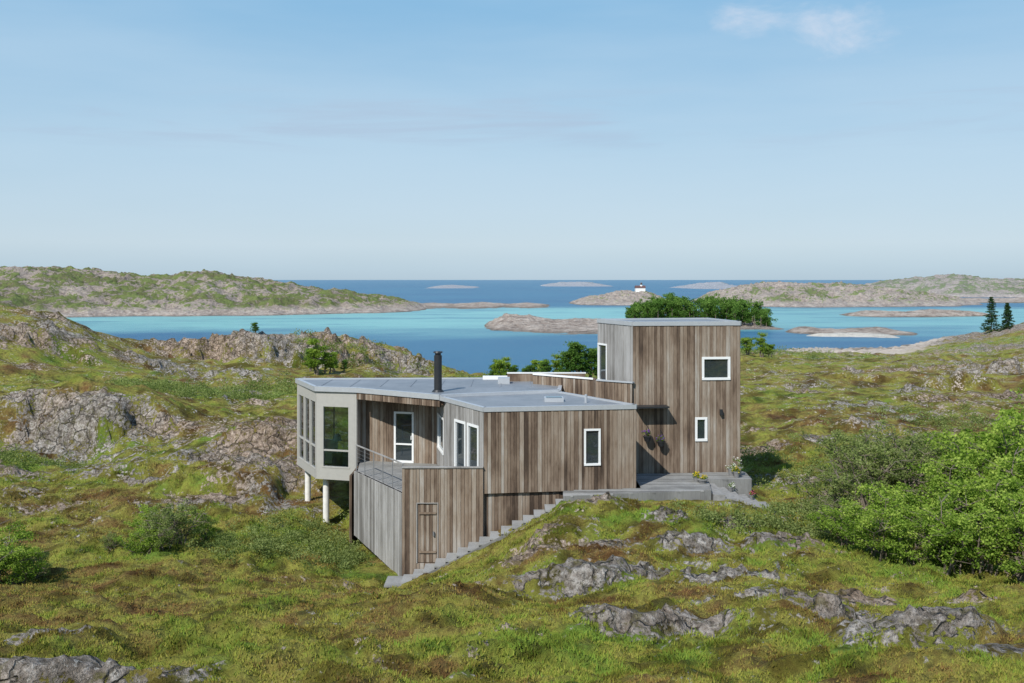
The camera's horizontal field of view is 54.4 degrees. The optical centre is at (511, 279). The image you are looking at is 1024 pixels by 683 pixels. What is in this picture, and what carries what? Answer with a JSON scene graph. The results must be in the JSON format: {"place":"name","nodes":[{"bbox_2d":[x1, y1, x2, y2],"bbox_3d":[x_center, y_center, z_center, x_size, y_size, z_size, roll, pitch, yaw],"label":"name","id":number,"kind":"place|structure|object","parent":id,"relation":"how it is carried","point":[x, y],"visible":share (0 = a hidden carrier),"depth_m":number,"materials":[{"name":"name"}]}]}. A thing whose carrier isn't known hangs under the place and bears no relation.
{"place":"outdoors","nodes":[
{"label":"outdoors","id":0,"kind":"place"},
{"bbox_2d":[0,305,1023,682],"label":"terrain","id":1,"kind":"structure","parent":0,"point":[84,413],"depth_m":33.14,"materials":[{"name":"green plant"}]},
{"bbox_2d":[0,518,37,575],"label":"willow bush","id":2,"kind":"object","parent":1,"relation":"on","point":[9,555],"visible":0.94,"depth_m":30.63,"materials":[{"name":"green plant"}]},
{"bbox_2d":[0,530,50,584],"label":"willow bush","id":3,"kind":"object","parent":1,"relation":"on","point":[18,568],"visible":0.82,"depth_m":30.38,"materials":[{"name":"green plant"}]},
{"bbox_2d":[22,551,54,578],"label":"willow bush","id":4,"kind":"object","parent":1,"relation":"on","point":[46,554],"visible":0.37,"depth_m":31.43,"materials":[{"name":"green plant"}]},
{"bbox_2d":[99,531,128,551],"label":"willow bush","id":5,"kind":"object","parent":1,"relation":"on","point":[111,542],"visible":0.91,"depth_m":34.92,"materials":[{"name":"green plant"}]},
{"bbox_2d":[113,524,172,555],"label":"willow bush","id":6,"kind":"object","parent":1,"relation":"on","point":[142,547],"visible":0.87,"depth_m":33.87,"materials":[{"name":"green plant"}]},
{"bbox_2d":[123,503,173,536],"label":"willow bush","id":7,"kind":"object","parent":1,"relation":"on","point":[140,522],"visible":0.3,"depth_m":35.92,"materials":[{"name":"green plant"}]},
{"bbox_2d":[137,503,190,551],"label":"willow bush","id":8,"kind":"object","parent":1,"relation":"on","point":[166,522],"visible":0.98,"depth_m":34.38,"materials":[{"name":"green plant"}]},
{"bbox_2d":[134,498,215,545],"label":"willow bush","id":9,"kind":"object","parent":1,"relation":"on","point":[182,508],"visible":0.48,"depth_m":35.48,"materials":[{"name":"green plant"}]},
{"bbox_2d":[185,506,220,539],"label":"willow bush","id":10,"kind":"object","parent":1,"relation":"on","point":[201,534],"visible":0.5,"depth_m":36.98,"materials":[{"name":"green plant"}]},
{"bbox_2d":[250,322,259,332],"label":"birch tree","id":11,"kind":"object","parent":1,"relation":"on","point":[255,326],"visible":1,"depth_m":104.77,"materials":[{"name":"green plant"}]},
{"bbox_2d":[303,348,312,370],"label":"birch tree","id":12,"kind":"object","parent":1,"relation":"on","point":[306,353],"visible":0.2,"depth_m":91.81,"materials":[{"name":"green plant"}]},
{"bbox_2d":[301,337,328,375],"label":"birch tree","id":13,"kind":"object","parent":1,"relation":"on","point":[315,355],"visible":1,"depth_m":89.82,"materials":[{"name":"green plant"}]},
{"bbox_2d":[305,471,328,523],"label":"support columns","id":14,"kind":"structure","parent":1,"relation":"on","point":[325,494],"depth_m":41.27,"materials":[{"name":"white concrete"}]},
{"bbox_2d":[297,384,359,480],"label":"glazed living room","id":15,"kind":"object","parent":14,"relation":"on","point":[319,456],"visible":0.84,"depth_m":40.99,"materials":[{"name":"white paint"}]},
{"bbox_2d":[319,351,338,373],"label":"birch tree","id":16,"kind":"object","parent":1,"relation":"on","point":[329,360],"visible":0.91,"depth_m":90.83,"materials":[{"name":"green plant"}]},
{"bbox_2d":[339,359,348,371],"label":"birch tree","id":17,"kind":"object","parent":1,"relation":"on","point":[344,362],"visible":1,"depth_m":91.94,"materials":[{"name":"green plant"}]},
{"bbox_2d":[354,444,482,575],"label":"terrace","id":18,"kind":"structure","parent":1,"relation":"on","point":[409,518],"depth_m":34.61,"materials":[{"name":"brown wood"}]},
{"bbox_2d":[357,393,444,463],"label":"recessed entrance facade","id":19,"kind":"structure","parent":18,"relation":"on","point":[401,429],"depth_m":40.85,"materials":[{"name":"brown wood"}]},
{"bbox_2d":[349,465,562,547],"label":"plinth cladding","id":20,"kind":"structure","parent":1,"relation":"on","point":[501,509],"depth_m":34.96,"materials":[{"name":"brown wood"}]},
{"bbox_2d":[384,499,562,586],"bbox_3d":[-1.195,9.050,33.960,6.210,3.000,1.120,0,0,0],"label":"outdoor stairs","id":21,"kind":"structure","parent":1,"relation":"on","point":[398,581],"depth_m":33.93,"materials":[{"name":"grey concrete"}]},
{"bbox_2d":[488,366,495,375],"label":"birch tree","id":22,"kind":"object","parent":1,"relation":"on","point":[491,371],"visible":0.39,"depth_m":95.84,"materials":[{"name":"green plant"}]},
{"bbox_2d":[491,358,508,375],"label":"birch tree","id":23,"kind":"object","parent":1,"relation":"on","point":[499,368],"visible":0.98,"depth_m":94.42,"materials":[{"name":"green plant"}]},
{"bbox_2d":[501,357,512,375],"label":"birch tree","id":24,"kind":"object","parent":1,"relation":"on","point":[508,364],"visible":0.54,"depth_m":97.00,"materials":[{"name":"green plant"}]},
{"bbox_2d":[0,438,1023,682],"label":"heath vegetation","id":25,"kind":"object","parent":1,"relation":"on","point":[508,632],"visible":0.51,"depth_m":19.99,"materials":[{"name":"green plant"}]},
{"bbox_2d":[0,328,1023,574],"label":"shrubs","id":26,"kind":"object","parent":1,"relation":"on","point":[346,556],"visible":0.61,"depth_m":40.07,"materials":[{"name":"plant"}]},
{"bbox_2d":[509,365,518,371],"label":"birch tree","id":27,"kind":"object","parent":1,"relation":"on","point":[514,368],"visible":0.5,"depth_m":94.91,"materials":[{"name":"green plant"}]},
{"bbox_2d":[523,364,538,371],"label":"birch tree","id":28,"kind":"object","parent":1,"relation":"on","point":[529,367],"visible":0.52,"depth_m":95.65,"materials":[{"name":"green plant"}]},
{"bbox_2d":[437,401,635,493],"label":"bedroom wing","id":29,"kind":"structure","parent":1,"relation":"on","point":[536,451],"depth_m":35.13,"materials":[{"name":"brown wood"}]},
{"bbox_2d":[440,391,636,411],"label":"wing roof","id":30,"kind":"structure","parent":29,"relation":"on","point":[532,401],"depth_m":36.23,"materials":[{"name":"metal"}]},
{"bbox_2d":[530,359,551,371],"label":"birch tree","id":31,"kind":"object","parent":1,"relation":"on","point":[535,362],"visible":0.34,"depth_m":97.92,"materials":[{"name":"green plant"}]},
{"bbox_2d":[539,361,551,371],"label":"birch tree","id":32,"kind":"object","parent":1,"relation":"on","point":[546,367],"visible":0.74,"depth_m":95.88,"materials":[{"name":"green plant"}]},
{"bbox_2d":[551,353,561,371],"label":"birch tree","id":33,"kind":"object","parent":1,"relation":"on","point":[556,364],"visible":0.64,"depth_m":96.94,"materials":[{"name":"green plant"}]},
{"bbox_2d":[483,372,634,402],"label":"roof terrace parapet","id":34,"kind":"structure","parent":1,"relation":"on","point":[579,383],"depth_m":40.74,"materials":[{"name":"brown wood"}]},
{"bbox_2d":[557,351,574,371],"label":"birch tree","id":35,"kind":"object","parent":1,"relation":"on","point":[565,361],"visible":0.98,"depth_m":94.75,"materials":[{"name":"green plant"}]},
{"bbox_2d":[563,341,589,371],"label":"birch tree","id":36,"kind":"object","parent":1,"relation":"on","point":[574,348],"visible":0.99,"depth_m":94.65,"materials":[{"name":"green plant"}]},
{"bbox_2d":[568,345,591,371],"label":"birch tree","id":37,"kind":"object","parent":1,"relation":"on","point":[586,354],"visible":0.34,"depth_m":95.64,"materials":[{"name":"green plant"}]},
{"bbox_2d":[583,348,597,377],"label":"birch tree","id":38,"kind":"object","parent":1,"relation":"on","point":[594,355],"visible":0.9,"depth_m":95.64,"materials":[{"name":"green plant"}]},
{"bbox_2d":[563,471,751,501],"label":"entrance deck","id":39,"kind":"structure","parent":1,"relation":"on","point":[669,486],"depth_m":35.52,"materials":[{"name":"grey concrete"}]},
{"bbox_2d":[692,471,699,481],"bbox_3d":[6.756,7.214,36.591,0.317,0.412,0.391,0,0,0],"label":"flower pot","id":40,"kind":"object","parent":39,"relation":"on","point":[695,474],"visible":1,"depth_m":36.53,"materials":[{"name":"grey concrete"}]},
{"bbox_2d":[696,474,707,483],"bbox_3d":[6.943,7.242,36.332,0.408,0.357,0.457,0,0,0],"label":"flower pot","id":41,"kind":"object","parent":39,"relation":"on","point":[701,480],"visible":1,"depth_m":36.20,"materials":[{"name":"grey concrete"}]},
{"bbox_2d":[725,462,735,476],"bbox_3d":[8.289,7.161,37.612,0.403,0.518,0.380,0,0,30],"label":"flower pot","id":42,"kind":"object","parent":39,"relation":"on","point":[730,472],"visible":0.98,"depth_m":37.51,"materials":[{"name":"white"}]},
{"bbox_2d":[731,466,740,477],"bbox_3d":[8.393,7.185,37.281,0.356,0.469,0.367,0,0,0],"label":"flower pot","id":43,"kind":"object","parent":39,"relation":"on","point":[736,474],"visible":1,"depth_m":37.22,"materials":[{"name":"grey concrete"}]},
{"bbox_2d":[731,457,743,475],"bbox_3d":[8.565,7.075,37.690,0.360,0.690,0.567,0,0,-31],"label":"flower pot","id":44,"kind":"object","parent":39,"relation":"on","point":[741,467],"visible":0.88,"depth_m":37.68,"materials":[{"name":"white plant"}]},
{"bbox_2d":[597,323,739,473],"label":"tower","id":45,"kind":"structure","parent":1,"relation":"on","point":[689,376],"depth_m":38.29,"materials":[{"name":"brown wood"}]},
{"bbox_2d":[642,424,651,441],"bbox_3d":[5.126,5.850,37.914,0.347,0.600,0.380,0,0,-33],"label":"hanging flower basket","id":46,"kind":"object","parent":45,"relation":"attached to","point":[647,437],"visible":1,"depth_m":37.83,"materials":[{"name":"black metal"}]},
{"bbox_2d":[656,430,664,446],"bbox_3d":[5.665,6.050,37.961,0.358,0.600,0.478,0,0,0],"label":"hanging flower basket","id":47,"kind":"object","parent":45,"relation":"attached to","point":[661,443],"visible":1,"depth_m":37.88,"materials":[{"name":"black metal"}]},
{"bbox_2d":[597,318,740,325],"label":"tower roof","id":48,"kind":"structure","parent":45,"relation":"on","point":[668,321],"depth_m":38.42,"materials":[{"name":"grey metal"}]},
{"bbox_2d":[637,405,722,414],"bbox_3d":[6.398,5.000,37.965,3.468,0.400,0.602,0,0,-5],"label":"door canopy","id":49,"kind":"object","parent":45,"relation":"attached to","point":[658,406],"visible":0.82,"depth_m":37.64,"materials":[{"name":"black metal"}]},
{"bbox_2d":[709,483,768,507],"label":"entrance steps","id":50,"kind":"structure","parent":1,"relation":"on","point":[721,493],"depth_m":35.66,"materials":[{"name":"gravel"}]},
{"bbox_2d":[727,482,734,491],"bbox_3d":[8.091,7.630,36.693,0.300,0.390,0.253,0,0,0],"label":"flower pot","id":51,"kind":"object","parent":50,"relation":"on","point":[731,486],"visible":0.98,"depth_m":36.66,"materials":[{"name":"grey concrete"}]},
{"bbox_2d":[748,490,755,499],"bbox_3d":[8.818,7.912,36.579,0.275,0.366,0.332,0,0,0],"label":"flower pot","id":52,"kind":"object","parent":50,"relation":"on","point":[751,494],"visible":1,"depth_m":36.53,"materials":[{"name":"grey concrete"}]},
{"bbox_2d":[740,337,756,354],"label":"birch tree","id":53,"kind":"object","parent":1,"relation":"on","point":[745,343],"visible":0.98,"depth_m":149.73,"materials":[{"name":"green plant"}]},
{"bbox_2d":[754,332,769,356],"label":"birch tree","id":54,"kind":"object","parent":1,"relation":"on","point":[763,348],"visible":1,"depth_m":149.78,"materials":[{"name":"green plant"}]},
{"bbox_2d":[764,344,775,356],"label":"birch tree","id":55,"kind":"object","parent":1,"relation":"on","point":[771,347],"visible":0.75,"depth_m":151.81,"materials":[{"name":"green plant"}]},
{"bbox_2d":[785,454,867,518],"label":"willow bush","id":56,"kind":"object","parent":1,"relation":"on","point":[840,484],"visible":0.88,"depth_m":33.87,"materials":[{"name":"green plant"}]},
{"bbox_2d":[808,492,857,530],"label":"willow bush","id":57,"kind":"object","parent":1,"relation":"on","point":[816,504],"visible":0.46,"depth_m":31.59,"materials":[{"name":"green plant"}]},
{"bbox_2d":[807,497,875,546],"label":"birch bush","id":58,"kind":"object","parent":1,"relation":"on","point":[849,511],"visible":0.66,"depth_m":29.82,"materials":[{"name":"green plant"}]},
{"bbox_2d":[797,437,908,506],"bbox_3d":[12.485,7.073,36.200,3.872,2.738,2.914,0,0,29],"label":"willow bush","id":59,"kind":"object","parent":1,"relation":"on","point":[868,464],"visible":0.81,"depth_m":35.91,"materials":[{"name":"green plant"}]},
{"bbox_2d":[813,424,895,483],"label":"willow bush","id":60,"kind":"object","parent":1,"relation":"on","point":[839,436],"visible":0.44,"depth_m":38.91,"materials":[{"name":"green plant"}]},
{"bbox_2d":[819,488,924,560],"bbox_3d":[10.273,7.073,28.472,2.488,2.167,2.387,0,0,40],"label":"birch bush","id":61,"kind":"object","parent":1,"relation":"on","point":[860,536],"visible":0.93,"depth_m":28.18,"materials":[{"name":"green plant"}]},
{"bbox_2d":[857,418,927,485],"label":"willow bush","id":62,"kind":"object","parent":1,"relation":"on","point":[901,443],"visible":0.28,"depth_m":39.37,"materials":[{"name":"green plant"}]},
{"bbox_2d":[852,480,940,546],"bbox_3d":[12.079,7.376,31.205,2.275,2.292,3.360,0,0,-34],"label":"birch bush","id":63,"kind":"object","parent":1,"relation":"on","point":[866,487],"visible":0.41,"depth_m":31.13,"materials":[{"name":"green plant"}]},
{"bbox_2d":[870,435,961,495],"bbox_3d":[14.789,6.991,35.758,3.226,2.864,2.657,0,0,44],"label":"willow bush","id":64,"kind":"object","parent":1,"relation":"on","point":[915,449],"visible":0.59,"depth_m":35.92,"materials":[{"name":"green plant"}]},
{"bbox_2d":[880,504,974,566],"bbox_3d":[11.748,7.354,28.192,2.710,1.927,2.786,0,0,20],"label":"birch bush","id":65,"kind":"object","parent":1,"relation":"on","point":[905,549],"visible":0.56,"depth_m":27.70,"materials":[{"name":"green plant"}]},
{"bbox_2d":[875,455,995,532],"bbox_3d":[13.075,6.983,30.869,3.404,2.965,3.266,0,0,21],"label":"birch bush","id":66,"kind":"object","parent":1,"relation":"on","point":[959,487],"visible":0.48,"depth_m":30.33,"materials":[{"name":"green plant"}]},
{"bbox_2d":[899,427,972,479],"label":"willow bush","id":67,"kind":"object","parent":1,"relation":"on","point":[924,437],"visible":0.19,"depth_m":39.95,"materials":[{"name":"green plant"}]},
{"bbox_2d":[903,493,1001,575],"bbox_3d":[12.141,7.120,27.459,2.362,2.240,2.815,0,0,-13],"label":"birch bush","id":68,"kind":"object","parent":1,"relation":"on","point":[952,546],"visible":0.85,"depth_m":27.13,"materials":[{"name":"green plant"}]},
{"bbox_2d":[906,444,1006,500],"bbox_3d":[15.850,7.284,34.758,4.237,2.889,2.869,0,0,38],"label":"birch bush","id":69,"kind":"object","parent":1,"relation":"on","point":[971,475],"visible":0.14,"depth_m":35.05,"materials":[{"name":"green plant"}]},
{"bbox_2d":[905,461,1023,532],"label":"birch bush","id":70,"kind":"object","parent":1,"relation":"on","point":[1009,485],"visible":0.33,"depth_m":30.86,"materials":[{"name":"green plant"}]},
{"bbox_2d":[912,501,1023,575],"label":"birch bush","id":71,"kind":"object","parent":1,"relation":"on","point":[982,554],"visible":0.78,"depth_m":26.76,"materials":[{"name":"green plant"}]},
{"bbox_2d":[922,388,1023,466],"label":"birch bush","id":72,"kind":"object","parent":1,"relation":"on","point":[1009,412],"visible":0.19,"depth_m":38.28,"materials":[{"name":"green plant"}]},
{"bbox_2d":[924,411,1023,510],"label":"birch bush","id":73,"kind":"object","parent":1,"relation":"on","point":[990,441],"visible":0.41,"depth_m":34.45,"materials":[{"name":"green plant"}]},
{"bbox_2d":[979,297,1002,332],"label":"spruce tree","id":74,"kind":"object","parent":1,"relation":"on","point":[991,319],"visible":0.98,"depth_m":261.53,"materials":[{"name":"green plant"}]},
{"bbox_2d":[967,405,1023,443],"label":"birch bush","id":75,"kind":"object","parent":1,"relation":"on","point":[1000,411],"visible":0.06,"depth_m":39.62,"materials":[{"name":"green plant"}]},
{"bbox_2d":[968,447,1023,536],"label":"birch bush","id":76,"kind":"object","parent":1,"relation":"on","point":[1000,468],"visible":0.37,"depth_m":31.05,"materials":[{"name":"green plant"}]},
{"bbox_2d":[971,492,1023,566],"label":"birch bush","id":77,"kind":"object","parent":1,"relation":"on","point":[1020,538],"visible":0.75,"depth_m":26.56,"materials":[{"name":"green plant"}]},
{"bbox_2d":[973,434,1021,475],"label":"birch bush","id":78,"kind":"object","parent":1,"relation":"on","point":[1009,448],"visible":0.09,"depth_m":35.15,"materials":[{"name":"green plant"}]},
{"bbox_2d":[982,488,1023,582],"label":"birch bush","id":79,"kind":"object","parent":1,"relation":"on","point":[1018,571],"visible":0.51,"depth_m":26.56,"materials":[{"name":"green plant"}]},
{"bbox_2d":[997,303,1015,329],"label":"spruce tree","id":80,"kind":"object","parent":1,"relation":"on","point":[1007,316],"visible":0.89,"depth_m":267.60,"materials":[{"name":"green plant"}]},
{"bbox_2d":[990,452,1023,506],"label":"birch bush","id":81,"kind":"object","parent":1,"relation":"on","point":[1009,459],"visible":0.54,"depth_m":31.63,"materials":[{"name":"green plant"}]},
{"bbox_2d":[1014,437,1023,467],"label":"birch bush","id":82,"kind":"object","parent":1,"relation":"on","point":[1021,447],"visible":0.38,"depth_m":34.28,"materials":[{"name":"green plant"}]},
{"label":"rear facade","id":83,"kind":"object","parent":1,"relation":"on","visible":0},
{"bbox_2d":[295,377,561,399],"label":"roof","id":84,"kind":"structure","parent":83,"relation":"on","point":[423,388],"depth_m":40.95,"materials":[{"name":"metal"}]},
{"bbox_2d":[432,351,443,391],"bbox_3d":[-2.930,3.650,39.400,0.520,1.620,0.520,0,0,0],"label":"chimney pipe","id":85,"kind":"object","parent":84,"relation":"on","point":[437,371],"visible":1,"depth_m":39.28,"materials":[{"name":"black metal"}]},
{"bbox_2d":[320,377,586,402],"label":"roof details","id":86,"kind":"object","parent":84,"relation":"on","point":[503,380],"visible":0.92,"depth_m":41.58,"materials":[{"name":"grey metal"}]},
{"bbox_2d":[0,0,1023,279],"label":"sky","id":87,"kind":"structure","parent":0,"point":[267,139],"materials":[{"name":"blue"}]},
{"bbox_2d":[68,280,1023,373],"bbox_3d":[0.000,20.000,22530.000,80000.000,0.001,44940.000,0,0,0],"label":"sea","id":88,"kind":"structure","parent":0,"point":[465,340],"depth_m":474.62,"materials":[{"name":"liquid"}]},
{"bbox_2d":[0,266,428,317],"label":"headland","id":89,"kind":"structure","parent":88,"relation":"in","point":[68,291],"depth_m":593.64,"materials":[{"name":"grey stone"}]},
{"bbox_2d":[428,285,478,287],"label":"horizon skerry","id":90,"kind":"structure","parent":88,"relation":"in","point":[452,286],"depth_m":2380.06,"materials":[{"name":"grey stone"}]},
{"bbox_2d":[423,302,548,308],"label":"skerries","id":91,"kind":"structure","parent":88,"relation":"in","point":[477,305],"depth_m":736.05,"materials":[{"name":"grey stone"}]},
{"bbox_2d":[540,282,611,286],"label":"horizon skerry","id":92,"kind":"structure","parent":88,"relation":"in","point":[574,284],"depth_m":2958.17,"materials":[{"name":"grey stone"}]},
{"bbox_2d":[569,290,665,305],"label":"lighthouse islet","id":93,"kind":"object","parent":88,"relation":"in","point":[623,297],"visible":0.38,"depth_m":803.08,"materials":[{"name":"grey stone"}]},
{"bbox_2d":[634,283,645,291],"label":"lighthouse","id":94,"kind":"object","parent":93,"relation":"on","point":[641,287],"visible":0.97,"depth_m":829.06,"materials":[{"name":"white paint"}]},
{"bbox_2d":[670,282,736,288],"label":"horizon skerry","id":95,"kind":"structure","parent":88,"relation":"in","point":[714,285],"depth_m":2243.15,"materials":[{"name":"grey stone"}]},
{"bbox_2d":[785,326,916,335],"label":"skerry","id":96,"kind":"structure","parent":88,"relation":"in","point":[814,330],"depth_m":369.00,"materials":[{"name":"grey stone"}]},
{"bbox_2d":[840,309,990,316],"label":"skerry","id":97,"kind":"structure","parent":88,"relation":"in","point":[922,313],"depth_m":539.78,"materials":[{"name":"grey stone"}]},
{"bbox_2d":[964,297,1023,302],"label":"skerry","id":98,"kind":"structure","parent":88,"relation":"in","point":[1003,300],"depth_m":889.05,"materials":[{"name":"grey stone"}]},
{"bbox_2d":[484,313,781,334],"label":"wooded island","id":99,"kind":"structure","parent":0,"point":[518,323],"depth_m":404.24,"materials":[{"name":"grey stone"}]},
{"bbox_2d":[625,292,777,326],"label":"distant tree grove","id":100,"kind":"object","parent":99,"relation":"on","point":[736,309],"visible":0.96,"depth_m":413.42,"materials":[{"name":"green plant"}]},
{"bbox_2d":[691,281,982,307],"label":"island","id":101,"kind":"structure","parent":0,"point":[805,295],"depth_m":770.99,"materials":[{"name":"grey stone"}]},
{"bbox_2d":[807,332,899,337],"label":"sand beach","id":102,"kind":"structure","parent":0,"point":[855,334],"depth_m":348.70,"materials":[{"name":"beige sand"}]},
{"bbox_2d":[864,273,1023,297],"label":"island","id":103,"kind":"structure","parent":0,"point":[958,285],"depth_m":1188.28,"materials":[{"name":"grey stone"}]}
]}

